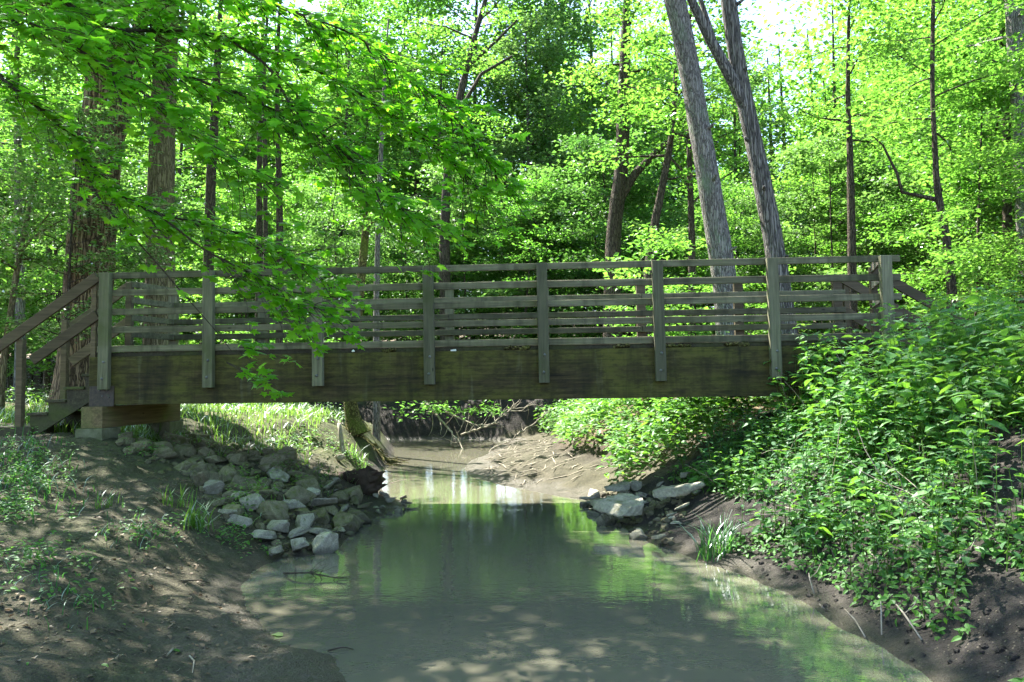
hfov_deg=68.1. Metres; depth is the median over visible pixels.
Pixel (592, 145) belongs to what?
understory tree
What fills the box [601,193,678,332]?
understory tree
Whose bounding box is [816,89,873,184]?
forest tree
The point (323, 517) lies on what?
rock
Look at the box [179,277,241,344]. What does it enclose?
sapling
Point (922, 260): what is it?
understory tree
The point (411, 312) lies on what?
sapling
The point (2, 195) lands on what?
understory tree
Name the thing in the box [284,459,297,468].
rock
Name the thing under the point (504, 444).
fallen branch
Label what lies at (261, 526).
rock
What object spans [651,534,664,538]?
rock
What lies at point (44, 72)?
understory tree
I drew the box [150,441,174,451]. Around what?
rock
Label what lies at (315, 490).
rock
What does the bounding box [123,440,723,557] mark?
rubble
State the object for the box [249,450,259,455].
rock
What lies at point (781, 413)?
leafy plant
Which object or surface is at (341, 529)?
rock
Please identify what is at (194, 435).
rock
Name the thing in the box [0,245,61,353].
understory tree
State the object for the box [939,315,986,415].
leafy plant
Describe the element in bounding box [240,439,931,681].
water
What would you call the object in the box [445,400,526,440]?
fallen branch
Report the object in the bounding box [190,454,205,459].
rock
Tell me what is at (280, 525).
rock
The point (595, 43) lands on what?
forest tree
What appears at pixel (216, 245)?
understory tree
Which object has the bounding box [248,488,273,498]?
rock
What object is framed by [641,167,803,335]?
understory tree
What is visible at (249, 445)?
rock
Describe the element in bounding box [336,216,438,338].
understory tree
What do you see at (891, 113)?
forest tree
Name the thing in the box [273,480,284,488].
rock
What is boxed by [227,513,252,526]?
rock
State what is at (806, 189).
understory tree
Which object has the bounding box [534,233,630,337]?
understory tree
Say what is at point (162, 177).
pale trunk tree
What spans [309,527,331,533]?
rock
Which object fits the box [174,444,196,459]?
rock
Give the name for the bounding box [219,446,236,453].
rock
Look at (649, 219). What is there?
understory tree
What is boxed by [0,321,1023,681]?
ground
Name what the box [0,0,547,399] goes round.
maple tree
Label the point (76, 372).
oak tree
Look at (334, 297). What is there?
understory tree
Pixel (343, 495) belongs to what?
rock
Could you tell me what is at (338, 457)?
rock
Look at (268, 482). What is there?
rock
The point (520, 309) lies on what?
understory tree
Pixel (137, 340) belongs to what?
sapling
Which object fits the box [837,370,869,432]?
leafy plant
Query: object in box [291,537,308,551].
rock
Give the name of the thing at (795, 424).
leafy plant
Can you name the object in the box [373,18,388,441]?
woodland tree
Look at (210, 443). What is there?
rock
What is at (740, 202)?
understory tree
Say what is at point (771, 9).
sky
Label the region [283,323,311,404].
sapling
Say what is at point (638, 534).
rock
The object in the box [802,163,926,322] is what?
understory tree
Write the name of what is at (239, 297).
understory tree
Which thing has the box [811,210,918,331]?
understory tree
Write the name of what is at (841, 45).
forest tree
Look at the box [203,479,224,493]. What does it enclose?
rock
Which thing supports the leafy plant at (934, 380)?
on the ground at (134, 475)
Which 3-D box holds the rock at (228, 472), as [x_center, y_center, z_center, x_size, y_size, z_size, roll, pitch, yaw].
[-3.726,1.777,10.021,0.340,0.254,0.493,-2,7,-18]
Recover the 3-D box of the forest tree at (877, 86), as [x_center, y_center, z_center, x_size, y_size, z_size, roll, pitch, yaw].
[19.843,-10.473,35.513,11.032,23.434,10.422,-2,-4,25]
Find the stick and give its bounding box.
[337,422,344,451]
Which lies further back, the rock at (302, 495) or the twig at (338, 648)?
the rock at (302, 495)
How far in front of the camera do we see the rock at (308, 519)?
8.53 m
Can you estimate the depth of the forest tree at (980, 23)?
23.30 m
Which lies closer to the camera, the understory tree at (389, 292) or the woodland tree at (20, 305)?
the woodland tree at (20, 305)
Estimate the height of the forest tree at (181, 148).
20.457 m
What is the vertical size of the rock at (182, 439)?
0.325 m
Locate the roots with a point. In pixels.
(426, 414)
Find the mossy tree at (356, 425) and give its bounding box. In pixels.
[314,174,410,465]
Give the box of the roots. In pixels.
[358,400,506,433]
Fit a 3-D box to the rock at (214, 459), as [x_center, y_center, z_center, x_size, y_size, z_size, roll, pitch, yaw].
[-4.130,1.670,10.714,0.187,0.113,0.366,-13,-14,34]
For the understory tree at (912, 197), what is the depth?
27.74 m
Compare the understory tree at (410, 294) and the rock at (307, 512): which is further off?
the understory tree at (410, 294)
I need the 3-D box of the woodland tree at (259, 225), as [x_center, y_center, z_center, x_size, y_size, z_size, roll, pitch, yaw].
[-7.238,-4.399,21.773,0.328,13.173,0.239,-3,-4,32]
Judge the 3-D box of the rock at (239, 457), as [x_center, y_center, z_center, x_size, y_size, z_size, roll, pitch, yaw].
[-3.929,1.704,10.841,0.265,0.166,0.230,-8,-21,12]
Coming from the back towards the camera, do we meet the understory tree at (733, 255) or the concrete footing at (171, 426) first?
the understory tree at (733, 255)
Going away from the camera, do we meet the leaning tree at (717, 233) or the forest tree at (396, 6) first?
the leaning tree at (717, 233)
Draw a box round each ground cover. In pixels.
[0,424,370,609]
[155,429,384,524]
[667,414,1023,681]
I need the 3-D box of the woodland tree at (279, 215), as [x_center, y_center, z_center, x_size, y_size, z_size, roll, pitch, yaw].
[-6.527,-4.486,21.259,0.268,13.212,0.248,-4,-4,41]
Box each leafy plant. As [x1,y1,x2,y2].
[768,395,807,428]
[775,412,814,443]
[796,401,829,439]
[813,389,849,427]
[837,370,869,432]
[846,351,908,405]
[852,388,894,457]
[870,347,913,408]
[897,354,969,445]
[908,331,946,414]
[927,320,971,401]
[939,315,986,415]
[959,314,1013,412]
[969,335,1023,435]
[984,299,1023,415]
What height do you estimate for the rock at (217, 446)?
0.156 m
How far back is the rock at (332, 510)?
9.65 m
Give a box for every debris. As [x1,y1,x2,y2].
[1,432,398,681]
[473,434,608,484]
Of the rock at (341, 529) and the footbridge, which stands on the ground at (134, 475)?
the footbridge
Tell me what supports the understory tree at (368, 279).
on the ground at (134, 475)
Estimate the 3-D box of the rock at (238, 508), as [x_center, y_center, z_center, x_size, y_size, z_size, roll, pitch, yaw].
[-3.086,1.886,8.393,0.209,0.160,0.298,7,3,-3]
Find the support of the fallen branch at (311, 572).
in the water
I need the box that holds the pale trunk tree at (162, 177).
[142,0,179,351]
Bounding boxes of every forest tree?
[0,43,147,252]
[20,48,80,182]
[121,9,300,342]
[122,0,274,286]
[124,82,205,186]
[132,13,312,341]
[220,11,378,238]
[229,44,362,322]
[253,0,431,313]
[256,0,426,340]
[295,0,516,340]
[301,63,429,340]
[330,0,602,338]
[356,15,534,338]
[404,90,520,339]
[416,0,626,309]
[435,0,685,311]
[485,121,563,308]
[486,46,590,318]
[489,0,681,326]
[495,46,613,242]
[554,59,682,257]
[593,16,686,336]
[601,53,730,227]
[652,41,814,254]
[660,117,730,335]
[694,74,796,235]
[776,26,908,191]
[790,123,870,222]
[797,0,1018,318]
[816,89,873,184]
[820,0,1001,311]
[843,13,984,346]
[853,35,983,347]
[860,0,1015,254]
[871,0,1012,193]
[950,4,1002,59]
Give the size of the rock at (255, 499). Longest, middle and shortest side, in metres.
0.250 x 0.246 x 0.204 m
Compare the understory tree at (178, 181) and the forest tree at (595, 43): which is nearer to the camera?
the understory tree at (178, 181)
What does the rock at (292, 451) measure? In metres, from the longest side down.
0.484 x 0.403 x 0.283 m
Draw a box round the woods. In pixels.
[0,0,998,366]
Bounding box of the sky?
[0,0,986,318]
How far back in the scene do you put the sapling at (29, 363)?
20.25 m
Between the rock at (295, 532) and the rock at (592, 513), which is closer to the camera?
the rock at (295, 532)
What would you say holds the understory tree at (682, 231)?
on the ground at (134, 475)
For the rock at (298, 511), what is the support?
on the ground at (134, 475)
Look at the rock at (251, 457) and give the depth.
10.95 m
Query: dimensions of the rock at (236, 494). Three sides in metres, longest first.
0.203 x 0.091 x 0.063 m
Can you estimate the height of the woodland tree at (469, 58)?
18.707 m
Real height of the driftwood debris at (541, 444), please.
0.422 m
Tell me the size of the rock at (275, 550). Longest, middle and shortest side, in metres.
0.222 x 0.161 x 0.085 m
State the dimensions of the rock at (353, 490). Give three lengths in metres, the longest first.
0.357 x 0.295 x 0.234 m
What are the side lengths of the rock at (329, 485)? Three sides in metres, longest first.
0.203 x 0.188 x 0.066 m
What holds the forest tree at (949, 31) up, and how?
on the ground at (134, 475)
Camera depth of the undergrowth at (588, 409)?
12.48 m
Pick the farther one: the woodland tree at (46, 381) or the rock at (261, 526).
the woodland tree at (46, 381)
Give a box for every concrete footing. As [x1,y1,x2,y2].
[75,427,120,439]
[147,421,182,438]
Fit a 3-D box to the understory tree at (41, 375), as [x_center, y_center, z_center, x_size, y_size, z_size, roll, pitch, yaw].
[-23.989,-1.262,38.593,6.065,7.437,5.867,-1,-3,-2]
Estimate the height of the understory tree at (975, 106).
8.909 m
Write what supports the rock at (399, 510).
on the ground at (134, 475)
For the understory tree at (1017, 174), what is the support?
on the ground at (134, 475)
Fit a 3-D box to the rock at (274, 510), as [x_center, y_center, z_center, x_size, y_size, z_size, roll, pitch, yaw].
[-2.670,1.909,8.522,0.354,0.236,0.250,-16,-16,32]
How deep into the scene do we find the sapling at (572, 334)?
26.38 m
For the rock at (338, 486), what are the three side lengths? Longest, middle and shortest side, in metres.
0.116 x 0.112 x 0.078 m
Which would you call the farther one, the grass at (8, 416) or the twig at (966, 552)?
the grass at (8, 416)
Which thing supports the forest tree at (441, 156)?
on the ground at (134, 475)
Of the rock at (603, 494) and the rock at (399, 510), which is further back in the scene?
the rock at (603, 494)
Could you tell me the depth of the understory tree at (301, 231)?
38.21 m
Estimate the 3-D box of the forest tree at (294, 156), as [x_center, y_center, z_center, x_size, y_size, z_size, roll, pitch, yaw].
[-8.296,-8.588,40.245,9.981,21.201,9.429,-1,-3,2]
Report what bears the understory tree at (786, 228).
on the ground at (134, 475)
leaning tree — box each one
[663,0,736,334]
[687,0,797,333]
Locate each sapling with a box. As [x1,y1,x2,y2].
[0,145,106,415]
[0,249,60,394]
[111,287,142,352]
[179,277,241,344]
[217,331,254,343]
[270,316,335,406]
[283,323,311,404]
[331,321,367,341]
[380,309,439,340]
[510,326,537,338]
[563,307,602,337]
[586,232,729,425]
[596,218,743,336]
[664,288,715,335]
[698,274,761,332]
[743,264,810,334]
[743,274,766,334]
[744,289,795,334]
[755,290,819,334]
[861,270,927,344]
[883,204,1023,351]
[901,246,1013,330]
[954,243,1023,335]
[958,253,1023,347]
[983,251,1017,314]
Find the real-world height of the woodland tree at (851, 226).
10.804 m
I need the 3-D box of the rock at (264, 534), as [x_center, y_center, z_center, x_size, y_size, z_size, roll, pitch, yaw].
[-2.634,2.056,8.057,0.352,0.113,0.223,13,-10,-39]
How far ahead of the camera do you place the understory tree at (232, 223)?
27.65 m
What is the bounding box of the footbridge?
[0,255,992,436]
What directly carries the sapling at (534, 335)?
on the ground at (134, 475)
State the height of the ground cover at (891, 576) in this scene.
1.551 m
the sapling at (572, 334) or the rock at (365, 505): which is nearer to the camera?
the rock at (365, 505)
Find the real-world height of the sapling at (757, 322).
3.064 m
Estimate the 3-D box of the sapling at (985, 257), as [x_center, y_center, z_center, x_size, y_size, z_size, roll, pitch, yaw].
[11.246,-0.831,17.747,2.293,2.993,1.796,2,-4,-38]
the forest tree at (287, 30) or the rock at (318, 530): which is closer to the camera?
the rock at (318, 530)
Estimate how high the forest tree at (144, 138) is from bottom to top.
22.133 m
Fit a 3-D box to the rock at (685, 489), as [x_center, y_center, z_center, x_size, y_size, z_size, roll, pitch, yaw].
[2.050,1.805,9.235,0.688,0.230,0.190,-3,-4,32]
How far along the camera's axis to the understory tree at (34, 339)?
22.02 m
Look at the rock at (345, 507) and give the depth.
9.80 m
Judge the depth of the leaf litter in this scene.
5.75 m
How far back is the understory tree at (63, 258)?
34.50 m
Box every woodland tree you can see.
[0,33,79,401]
[0,52,82,393]
[143,0,294,404]
[254,19,264,404]
[262,16,269,403]
[274,2,283,407]
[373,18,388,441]
[394,0,528,339]
[543,0,704,336]
[558,0,779,336]
[568,0,775,335]
[763,0,946,332]
[825,0,1023,360]
[910,0,1023,347]
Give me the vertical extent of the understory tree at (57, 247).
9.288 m
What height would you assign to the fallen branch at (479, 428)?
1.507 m
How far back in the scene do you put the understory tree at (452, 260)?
42.01 m
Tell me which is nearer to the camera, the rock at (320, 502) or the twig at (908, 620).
the twig at (908, 620)
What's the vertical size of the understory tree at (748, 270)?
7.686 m
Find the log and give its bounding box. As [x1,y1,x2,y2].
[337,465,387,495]
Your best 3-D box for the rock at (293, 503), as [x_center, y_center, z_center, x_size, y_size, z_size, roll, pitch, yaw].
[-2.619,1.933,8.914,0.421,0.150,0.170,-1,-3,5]
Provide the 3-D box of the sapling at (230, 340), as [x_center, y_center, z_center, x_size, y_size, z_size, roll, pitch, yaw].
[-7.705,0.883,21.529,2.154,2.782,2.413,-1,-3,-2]
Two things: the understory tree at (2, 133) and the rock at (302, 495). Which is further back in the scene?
the understory tree at (2, 133)
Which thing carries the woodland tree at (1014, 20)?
on the ground at (134, 475)
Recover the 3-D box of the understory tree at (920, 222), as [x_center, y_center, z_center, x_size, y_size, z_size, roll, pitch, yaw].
[14.605,-2.988,25.988,6.713,8.700,6.460,-3,-4,36]
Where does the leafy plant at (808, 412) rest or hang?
on the ground at (134, 475)
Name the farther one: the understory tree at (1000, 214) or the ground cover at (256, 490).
the understory tree at (1000, 214)
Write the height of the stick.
0.619 m
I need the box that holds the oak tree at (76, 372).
[0,0,244,409]
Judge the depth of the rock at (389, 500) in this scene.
10.94 m
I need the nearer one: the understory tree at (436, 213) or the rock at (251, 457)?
the rock at (251, 457)
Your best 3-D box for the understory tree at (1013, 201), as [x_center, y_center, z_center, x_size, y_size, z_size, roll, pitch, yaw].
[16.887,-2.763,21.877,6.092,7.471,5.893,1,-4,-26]
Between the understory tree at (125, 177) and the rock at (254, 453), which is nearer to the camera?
the rock at (254, 453)
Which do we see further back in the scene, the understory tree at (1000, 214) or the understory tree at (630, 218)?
the understory tree at (630, 218)
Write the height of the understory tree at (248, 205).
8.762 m
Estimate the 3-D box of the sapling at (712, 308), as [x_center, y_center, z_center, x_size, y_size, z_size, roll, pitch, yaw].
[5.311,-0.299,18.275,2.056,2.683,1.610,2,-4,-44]
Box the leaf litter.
[0,403,372,677]
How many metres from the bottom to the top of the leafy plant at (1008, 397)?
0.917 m
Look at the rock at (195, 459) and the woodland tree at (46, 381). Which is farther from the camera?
the woodland tree at (46, 381)
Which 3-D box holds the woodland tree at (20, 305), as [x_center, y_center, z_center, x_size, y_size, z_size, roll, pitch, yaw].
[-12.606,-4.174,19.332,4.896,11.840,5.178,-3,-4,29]
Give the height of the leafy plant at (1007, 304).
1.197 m
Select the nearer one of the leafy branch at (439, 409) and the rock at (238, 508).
the rock at (238, 508)
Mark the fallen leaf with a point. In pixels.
(278, 634)
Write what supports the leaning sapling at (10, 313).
on the ground at (134, 475)
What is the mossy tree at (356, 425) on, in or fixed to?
on the ground at (134, 475)
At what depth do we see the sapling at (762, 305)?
21.53 m
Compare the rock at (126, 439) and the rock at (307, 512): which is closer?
the rock at (307, 512)
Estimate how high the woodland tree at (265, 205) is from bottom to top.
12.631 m
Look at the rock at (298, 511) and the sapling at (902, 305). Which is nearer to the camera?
the rock at (298, 511)
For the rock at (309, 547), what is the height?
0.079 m
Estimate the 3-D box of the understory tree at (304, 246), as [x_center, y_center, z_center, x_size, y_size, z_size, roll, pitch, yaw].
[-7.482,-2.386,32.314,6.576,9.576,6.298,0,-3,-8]
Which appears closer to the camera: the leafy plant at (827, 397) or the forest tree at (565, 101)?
the leafy plant at (827, 397)
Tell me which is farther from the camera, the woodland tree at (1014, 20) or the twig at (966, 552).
the woodland tree at (1014, 20)
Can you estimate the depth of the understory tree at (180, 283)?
31.09 m
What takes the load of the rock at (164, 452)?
on the ground at (134, 475)
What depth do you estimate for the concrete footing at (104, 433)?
10.30 m
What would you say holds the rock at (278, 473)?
on the ground at (134, 475)
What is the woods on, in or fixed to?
on the ground at (134, 475)
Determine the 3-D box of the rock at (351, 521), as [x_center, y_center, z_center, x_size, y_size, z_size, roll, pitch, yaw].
[-2.004,2.214,9.159,0.398,0.279,0.440,-23,14,-39]
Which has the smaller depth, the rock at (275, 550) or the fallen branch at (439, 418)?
the rock at (275, 550)
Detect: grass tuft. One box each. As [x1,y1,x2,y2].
[88,489,122,508]
[143,484,192,507]
[178,486,227,536]
[345,442,368,466]
[670,510,748,561]
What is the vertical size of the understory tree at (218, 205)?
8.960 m
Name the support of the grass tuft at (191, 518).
on the ground at (134, 475)
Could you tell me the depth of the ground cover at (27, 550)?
7.21 m
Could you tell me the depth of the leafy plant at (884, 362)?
8.57 m
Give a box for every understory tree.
[0,31,200,360]
[0,75,66,299]
[0,93,205,352]
[0,113,43,348]
[0,167,144,355]
[0,203,136,349]
[0,242,56,365]
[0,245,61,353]
[0,248,64,387]
[25,240,116,283]
[37,147,229,345]
[40,186,140,334]
[40,251,62,383]
[113,197,202,344]
[123,195,254,343]
[175,186,296,342]
[175,240,233,317]
[176,160,310,343]
[215,210,255,343]
[217,233,254,339]
[222,253,295,331]
[227,205,305,316]
[234,182,373,342]
[243,206,331,342]
[268,168,404,342]
[269,170,422,341]
[286,224,386,314]
[301,243,368,340]
[313,193,461,340]
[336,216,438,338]
[342,232,439,340]
[343,252,422,340]
[373,149,576,339]
[394,188,547,336]
[401,187,491,339]
[454,175,593,338]
[454,260,550,338]
[469,162,621,338]
[497,130,708,337]
[532,125,711,337]
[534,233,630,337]
[571,215,670,337]
[572,226,697,326]
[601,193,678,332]
[623,203,675,333]
[630,225,712,334]
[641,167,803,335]
[643,216,757,334]
[661,180,800,334]
[664,191,763,331]
[669,228,761,305]
[685,175,818,334]
[698,186,829,321]
[727,117,942,333]
[729,135,906,334]
[737,206,812,283]
[744,179,865,333]
[752,177,826,305]
[764,160,927,333]
[788,212,862,333]
[800,170,985,339]
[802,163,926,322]
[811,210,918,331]
[825,117,1015,353]
[825,152,971,331]
[837,40,1023,347]
[855,109,1013,350]
[864,218,989,321]
[891,0,1023,278]
[924,157,1017,324]
[952,22,1023,298]
[972,181,1014,279]
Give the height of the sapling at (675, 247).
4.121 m
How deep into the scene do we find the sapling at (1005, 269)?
15.13 m
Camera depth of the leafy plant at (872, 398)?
7.70 m
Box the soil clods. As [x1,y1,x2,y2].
[740,415,1023,681]
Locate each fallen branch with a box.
[283,558,346,579]
[424,401,463,448]
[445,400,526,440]
[460,399,542,435]
[489,433,520,451]
[516,409,551,435]
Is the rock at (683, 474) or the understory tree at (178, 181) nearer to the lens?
the rock at (683, 474)
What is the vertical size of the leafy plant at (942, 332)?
1.066 m
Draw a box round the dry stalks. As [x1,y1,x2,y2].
[691,339,1023,575]
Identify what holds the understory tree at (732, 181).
on the ground at (134, 475)
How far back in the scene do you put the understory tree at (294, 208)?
43.11 m
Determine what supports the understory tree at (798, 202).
on the ground at (134, 475)
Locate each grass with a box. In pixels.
[0,392,344,466]
[0,423,179,632]
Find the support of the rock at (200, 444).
on the ground at (134, 475)
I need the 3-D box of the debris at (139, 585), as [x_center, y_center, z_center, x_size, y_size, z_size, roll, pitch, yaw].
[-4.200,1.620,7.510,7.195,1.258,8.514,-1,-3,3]
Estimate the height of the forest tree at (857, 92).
18.267 m
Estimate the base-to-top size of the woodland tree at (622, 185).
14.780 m
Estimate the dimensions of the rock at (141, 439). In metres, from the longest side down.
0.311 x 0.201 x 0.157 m
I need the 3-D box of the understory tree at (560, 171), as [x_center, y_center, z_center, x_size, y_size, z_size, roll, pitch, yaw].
[3.674,-2.874,29.256,7.831,10.073,7.096,-2,-4,25]
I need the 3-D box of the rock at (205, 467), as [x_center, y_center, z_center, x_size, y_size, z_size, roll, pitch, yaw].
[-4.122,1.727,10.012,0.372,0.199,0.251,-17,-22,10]
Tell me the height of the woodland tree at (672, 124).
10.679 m
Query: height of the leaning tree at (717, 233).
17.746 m
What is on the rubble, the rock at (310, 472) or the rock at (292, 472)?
the rock at (292, 472)
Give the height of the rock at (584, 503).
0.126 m
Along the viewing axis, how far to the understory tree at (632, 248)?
31.34 m
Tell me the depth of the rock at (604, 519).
9.36 m
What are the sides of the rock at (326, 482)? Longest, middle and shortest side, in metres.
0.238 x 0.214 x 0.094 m
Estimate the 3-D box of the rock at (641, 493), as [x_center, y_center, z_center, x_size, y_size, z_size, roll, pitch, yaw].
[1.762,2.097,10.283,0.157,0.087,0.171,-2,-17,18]
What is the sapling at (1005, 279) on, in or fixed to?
on the ground at (134, 475)
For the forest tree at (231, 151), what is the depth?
47.81 m
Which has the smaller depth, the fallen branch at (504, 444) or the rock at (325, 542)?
the rock at (325, 542)
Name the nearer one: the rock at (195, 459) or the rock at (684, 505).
the rock at (684, 505)
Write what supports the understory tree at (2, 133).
on the ground at (134, 475)
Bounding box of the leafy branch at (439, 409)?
[382,400,509,422]
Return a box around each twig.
[181,579,208,582]
[328,646,352,651]
[809,564,820,593]
[845,609,865,637]
[880,601,881,634]
[896,595,921,639]
[921,440,956,514]
[955,540,974,563]
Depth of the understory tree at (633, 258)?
34.83 m
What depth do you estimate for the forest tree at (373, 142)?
52.54 m
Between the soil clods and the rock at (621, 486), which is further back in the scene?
the rock at (621, 486)
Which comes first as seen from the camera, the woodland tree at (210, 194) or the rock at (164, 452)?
the rock at (164, 452)
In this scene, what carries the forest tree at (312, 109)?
on the ground at (134, 475)
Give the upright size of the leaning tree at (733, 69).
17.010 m
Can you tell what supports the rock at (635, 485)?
on the ground at (134, 475)
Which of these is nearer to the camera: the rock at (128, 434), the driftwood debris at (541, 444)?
the rock at (128, 434)
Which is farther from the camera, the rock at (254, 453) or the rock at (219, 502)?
the rock at (254, 453)
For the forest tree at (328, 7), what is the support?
on the ground at (134, 475)
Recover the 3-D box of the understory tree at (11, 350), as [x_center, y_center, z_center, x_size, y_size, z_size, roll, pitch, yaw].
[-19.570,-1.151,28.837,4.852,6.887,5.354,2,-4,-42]
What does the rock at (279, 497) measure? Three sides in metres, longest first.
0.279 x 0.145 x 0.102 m
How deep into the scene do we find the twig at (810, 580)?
6.08 m
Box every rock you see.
[115,438,123,445]
[118,431,132,438]
[118,437,131,443]
[123,447,135,453]
[130,440,150,452]
[136,437,151,442]
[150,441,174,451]
[152,445,177,458]
[160,432,189,444]
[173,459,196,470]
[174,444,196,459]
[186,438,195,447]
[186,457,199,461]
[188,433,209,441]
[189,463,216,472]
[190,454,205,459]
[193,470,224,487]
[195,441,207,447]
[198,447,214,461]
[199,486,204,492]
[200,439,217,445]
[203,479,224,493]
[205,455,227,462]
[209,498,228,506]
[215,444,233,449]
[218,509,237,513]
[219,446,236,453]
[219,463,237,483]
[222,490,235,498]
[222,504,244,517]
[223,483,237,488]
[226,453,246,462]
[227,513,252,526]
[231,475,257,489]
[231,491,249,498]
[232,462,250,466]
[234,467,248,475]
[239,493,263,510]
[243,443,257,451]
[248,455,259,460]
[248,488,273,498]
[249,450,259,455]
[249,469,260,475]
[251,529,276,538]
[255,523,264,529]
[256,500,288,519]
[258,461,275,471]
[258,477,272,488]
[259,452,287,464]
[260,448,276,455]
[266,467,289,481]
[266,520,289,532]
[269,545,283,555]
[270,493,284,500]
[271,484,282,490]
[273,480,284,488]
[274,464,289,471]
[277,446,296,463]
[281,486,315,503]
[282,499,305,509]
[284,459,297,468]
[286,470,304,475]
[288,525,311,537]
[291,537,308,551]
[293,508,308,514]
[295,469,320,483]
[295,475,322,497]
[295,513,314,526]
[298,466,308,470]
[300,510,317,518]
[306,542,311,549]
[307,487,320,494]
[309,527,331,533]
[310,498,337,506]
[311,531,338,554]
[312,508,329,524]
[321,479,334,486]
[323,478,337,489]
[325,505,337,516]
[327,490,349,503]
[331,514,364,523]
[332,484,341,489]
[332,511,360,532]
[334,454,345,460]
[337,527,345,531]
[341,504,348,511]
[343,485,362,502]
[348,508,371,523]
[350,494,359,505]
[357,502,371,507]
[385,497,395,502]
[394,507,402,512]
[579,496,595,499]
[580,501,589,506]
[587,489,600,497]
[587,510,599,515]
[590,492,643,516]
[596,513,615,525]
[600,491,606,496]
[604,481,629,491]
[629,528,646,539]
[630,479,641,490]
[636,492,647,497]
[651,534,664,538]
[652,481,705,497]
[674,502,689,509]
[679,472,692,477]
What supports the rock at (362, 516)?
on the ground at (134, 475)
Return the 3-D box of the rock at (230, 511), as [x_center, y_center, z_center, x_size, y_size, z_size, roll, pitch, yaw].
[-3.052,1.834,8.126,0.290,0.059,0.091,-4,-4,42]
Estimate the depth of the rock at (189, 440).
12.06 m
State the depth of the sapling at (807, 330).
27.36 m
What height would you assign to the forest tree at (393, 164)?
19.420 m
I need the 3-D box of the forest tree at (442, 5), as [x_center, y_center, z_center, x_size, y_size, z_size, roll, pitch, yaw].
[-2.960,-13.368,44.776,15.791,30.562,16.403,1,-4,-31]
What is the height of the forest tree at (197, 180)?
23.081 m
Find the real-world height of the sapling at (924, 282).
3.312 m
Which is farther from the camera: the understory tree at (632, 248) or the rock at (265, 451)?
the understory tree at (632, 248)
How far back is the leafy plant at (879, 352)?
8.52 m
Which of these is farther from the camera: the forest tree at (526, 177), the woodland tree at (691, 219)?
the forest tree at (526, 177)
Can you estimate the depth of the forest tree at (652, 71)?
49.92 m
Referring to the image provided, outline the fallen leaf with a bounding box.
[272,632,282,635]
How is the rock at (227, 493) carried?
on the ground at (134, 475)
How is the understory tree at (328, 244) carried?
on the ground at (134, 475)
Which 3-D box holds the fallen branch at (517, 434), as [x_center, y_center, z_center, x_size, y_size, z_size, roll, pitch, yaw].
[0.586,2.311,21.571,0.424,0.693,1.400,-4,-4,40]
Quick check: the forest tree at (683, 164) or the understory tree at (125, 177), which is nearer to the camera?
the understory tree at (125, 177)
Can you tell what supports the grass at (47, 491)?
on the ground at (134, 475)
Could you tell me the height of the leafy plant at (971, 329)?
1.043 m
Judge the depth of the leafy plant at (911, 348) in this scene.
8.30 m
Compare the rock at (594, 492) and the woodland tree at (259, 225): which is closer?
the rock at (594, 492)
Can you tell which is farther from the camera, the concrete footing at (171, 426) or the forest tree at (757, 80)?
the forest tree at (757, 80)
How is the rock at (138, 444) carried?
on the ground at (134, 475)
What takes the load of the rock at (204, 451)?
on the ground at (134, 475)
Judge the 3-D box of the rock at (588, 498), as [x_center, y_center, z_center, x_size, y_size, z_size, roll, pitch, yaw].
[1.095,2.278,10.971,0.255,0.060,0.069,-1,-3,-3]
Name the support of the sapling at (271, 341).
on the ground at (134, 475)
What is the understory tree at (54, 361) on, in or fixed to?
on the ground at (134, 475)
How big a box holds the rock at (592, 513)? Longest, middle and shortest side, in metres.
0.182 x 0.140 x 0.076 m
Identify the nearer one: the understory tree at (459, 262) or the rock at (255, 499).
the rock at (255, 499)
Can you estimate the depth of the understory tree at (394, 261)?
35.15 m
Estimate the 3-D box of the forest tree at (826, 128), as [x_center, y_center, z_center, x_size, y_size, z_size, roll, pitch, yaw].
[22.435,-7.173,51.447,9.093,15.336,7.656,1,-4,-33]
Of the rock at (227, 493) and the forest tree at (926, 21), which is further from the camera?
the forest tree at (926, 21)
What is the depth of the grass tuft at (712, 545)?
7.45 m
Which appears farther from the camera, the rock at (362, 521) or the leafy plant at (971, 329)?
the rock at (362, 521)
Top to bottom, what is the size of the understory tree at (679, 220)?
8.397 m
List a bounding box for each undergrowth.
[5,348,936,453]
[533,321,1018,482]
[673,271,1023,618]
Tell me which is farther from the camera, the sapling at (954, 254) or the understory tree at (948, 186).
the understory tree at (948, 186)
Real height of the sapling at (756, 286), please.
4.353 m
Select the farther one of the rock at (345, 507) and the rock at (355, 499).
the rock at (355, 499)
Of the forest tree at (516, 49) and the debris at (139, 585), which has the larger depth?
the forest tree at (516, 49)
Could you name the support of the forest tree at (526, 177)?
on the ground at (134, 475)
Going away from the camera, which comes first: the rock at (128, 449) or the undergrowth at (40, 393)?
the rock at (128, 449)
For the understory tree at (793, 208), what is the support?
on the ground at (134, 475)
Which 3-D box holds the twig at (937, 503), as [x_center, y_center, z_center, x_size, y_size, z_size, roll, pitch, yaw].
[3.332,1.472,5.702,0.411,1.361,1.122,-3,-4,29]
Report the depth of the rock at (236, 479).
9.56 m
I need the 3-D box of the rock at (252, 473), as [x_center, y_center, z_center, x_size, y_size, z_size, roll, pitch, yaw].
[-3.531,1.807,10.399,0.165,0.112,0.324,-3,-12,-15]
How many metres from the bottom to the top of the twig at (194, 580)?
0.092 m
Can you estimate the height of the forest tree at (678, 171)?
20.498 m

